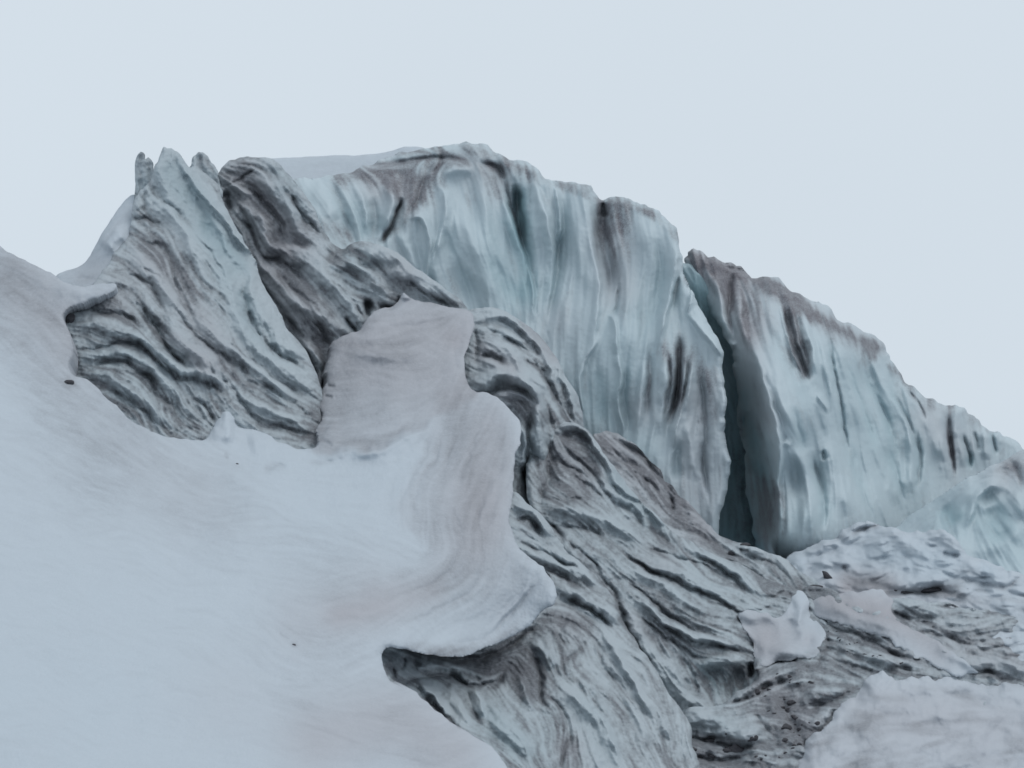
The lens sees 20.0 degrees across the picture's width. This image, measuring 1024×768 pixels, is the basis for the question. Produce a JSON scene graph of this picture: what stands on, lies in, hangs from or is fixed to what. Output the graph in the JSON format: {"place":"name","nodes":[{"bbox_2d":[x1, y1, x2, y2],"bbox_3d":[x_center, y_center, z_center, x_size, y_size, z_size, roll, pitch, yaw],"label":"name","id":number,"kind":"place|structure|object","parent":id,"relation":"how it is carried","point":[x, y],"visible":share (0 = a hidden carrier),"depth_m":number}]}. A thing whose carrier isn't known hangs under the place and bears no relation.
{"place":"outdoors","nodes":[
{"label":"outdoors","id":0,"kind":"place"},
{"bbox_2d":[0,246,556,767],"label":"snow slope","id":1,"kind":"structure","parent":0,"point":[166,602],"depth_m":143.48},
{"bbox_2d":[64,380,73,384],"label":"stone","id":2,"kind":"object","parent":1,"relation":"on","point":[71,382],"visible":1,"depth_m":157.59},
{"bbox_2d":[66,313,74,322],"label":"stone","id":3,"kind":"object","parent":1,"relation":"on","point":[70,317],"visible":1,"depth_m":169.37},
{"bbox_2d":[56,195,134,286],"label":"snow drift","id":4,"kind":"object","parent":1,"relation":"on","point":[114,236],"visible":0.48,"depth_m":181.24},
{"bbox_2d":[66,147,322,448],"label":"ice serac","id":5,"kind":"object","parent":1,"relation":"on","point":[183,333],"visible":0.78,"depth_m":172.08},
{"bbox_2d":[218,157,467,387],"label":"folded ice ridge","id":6,"kind":"structure","parent":1,"relation":"on","point":[323,292],"depth_m":187.02},
{"bbox_2d":[464,307,583,504],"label":"wrinkled ice dome","id":7,"kind":"structure","parent":1,"relation":"on","point":[512,364],"depth_m":181.79},
{"bbox_2d":[272,142,730,534],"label":"ice cliff","id":8,"kind":"structure","parent":0,"point":[590,288],"depth_m":197.58},
{"bbox_2d":[0,0,1023,449],"label":"sky","id":9,"kind":"structure","parent":0,"point":[866,157]},
{"bbox_2d":[526,422,827,712],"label":"banded ice ridge","id":10,"kind":"structure","parent":0,"point":[682,603],"depth_m":171.13},
{"bbox_2d":[683,263,755,546],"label":"crevasse wall","id":11,"kind":"structure","parent":0,"point":[736,522],"depth_m":205.12},
{"bbox_2d":[684,249,1022,558],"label":"ice cliff","id":12,"kind":"structure","parent":0,"point":[841,425],"depth_m":197.64},
{"bbox_2d":[798,670,1023,767],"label":"snow field","id":13,"kind":"structure","parent":0,"point":[882,719],"depth_m":156.99},
{"bbox_3d":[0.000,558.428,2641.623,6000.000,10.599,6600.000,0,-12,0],"label":"ground","id":14,"kind":"structure","parent":0,"visible":0},
{"bbox_2d":[382,492,699,767],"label":"fluted ice face","id":15,"kind":"object","parent":14,"relation":"on","point":[570,678],"visible":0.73,"depth_m":151.35},
{"bbox_2d":[684,586,1023,767],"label":"rubbly ice slope","id":16,"kind":"structure","parent":14,"relation":"on","point":[835,672],"depth_m":163.59},
{"bbox_2d":[593,431,818,590],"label":"stained ice slab","id":17,"kind":"structure","parent":16,"relation":"on","point":[639,472],"depth_m":181.91},
{"bbox_2d":[704,738,714,742],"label":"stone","id":18,"kind":"object","parent":16,"relation":"on","point":[712,740],"visible":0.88,"depth_m":155.32},
{"bbox_2d":[729,744,744,752],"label":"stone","id":19,"kind":"object","parent":16,"relation":"on","point":[735,748],"visible":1,"depth_m":153.21},
{"bbox_2d":[738,590,825,666],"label":"snow patch","id":20,"kind":"object","parent":16,"relation":"on","point":[794,631],"visible":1,"depth_m":169.70},
{"bbox_2d":[781,723,791,729],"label":"stone","id":21,"kind":"object","parent":16,"relation":"on","point":[786,726],"visible":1,"depth_m":155.57},
{"bbox_2d":[787,700,795,704],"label":"stone","id":22,"kind":"object","parent":16,"relation":"on","point":[790,702],"visible":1,"depth_m":159.71},
{"bbox_2d":[813,589,977,676],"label":"snow patch","id":23,"kind":"object","parent":16,"relation":"on","point":[900,635],"visible":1,"depth_m":168.85},
{"bbox_2d":[786,521,1023,660],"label":"snow bank","id":24,"kind":"structure","parent":16,"relation":"on","point":[857,557],"depth_m":177.86},
{"bbox_2d":[822,571,831,578],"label":"stone","id":25,"kind":"object","parent":24,"relation":"on","point":[826,575],"visible":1,"depth_m":179.25},
{"bbox_2d":[894,589,913,593],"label":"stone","id":26,"kind":"object","parent":24,"relation":"on","point":[905,592],"visible":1,"depth_m":175.71},
{"bbox_2d":[921,587,941,592],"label":"stone","id":27,"kind":"object","parent":24,"relation":"on","point":[931,589],"visible":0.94,"depth_m":175.80},
{"bbox_2d":[896,450,1023,574],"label":"ice mound","id":28,"kind":"object","parent":24,"relation":"on","point":[980,515],"visible":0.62,"depth_m":184.85}
]}

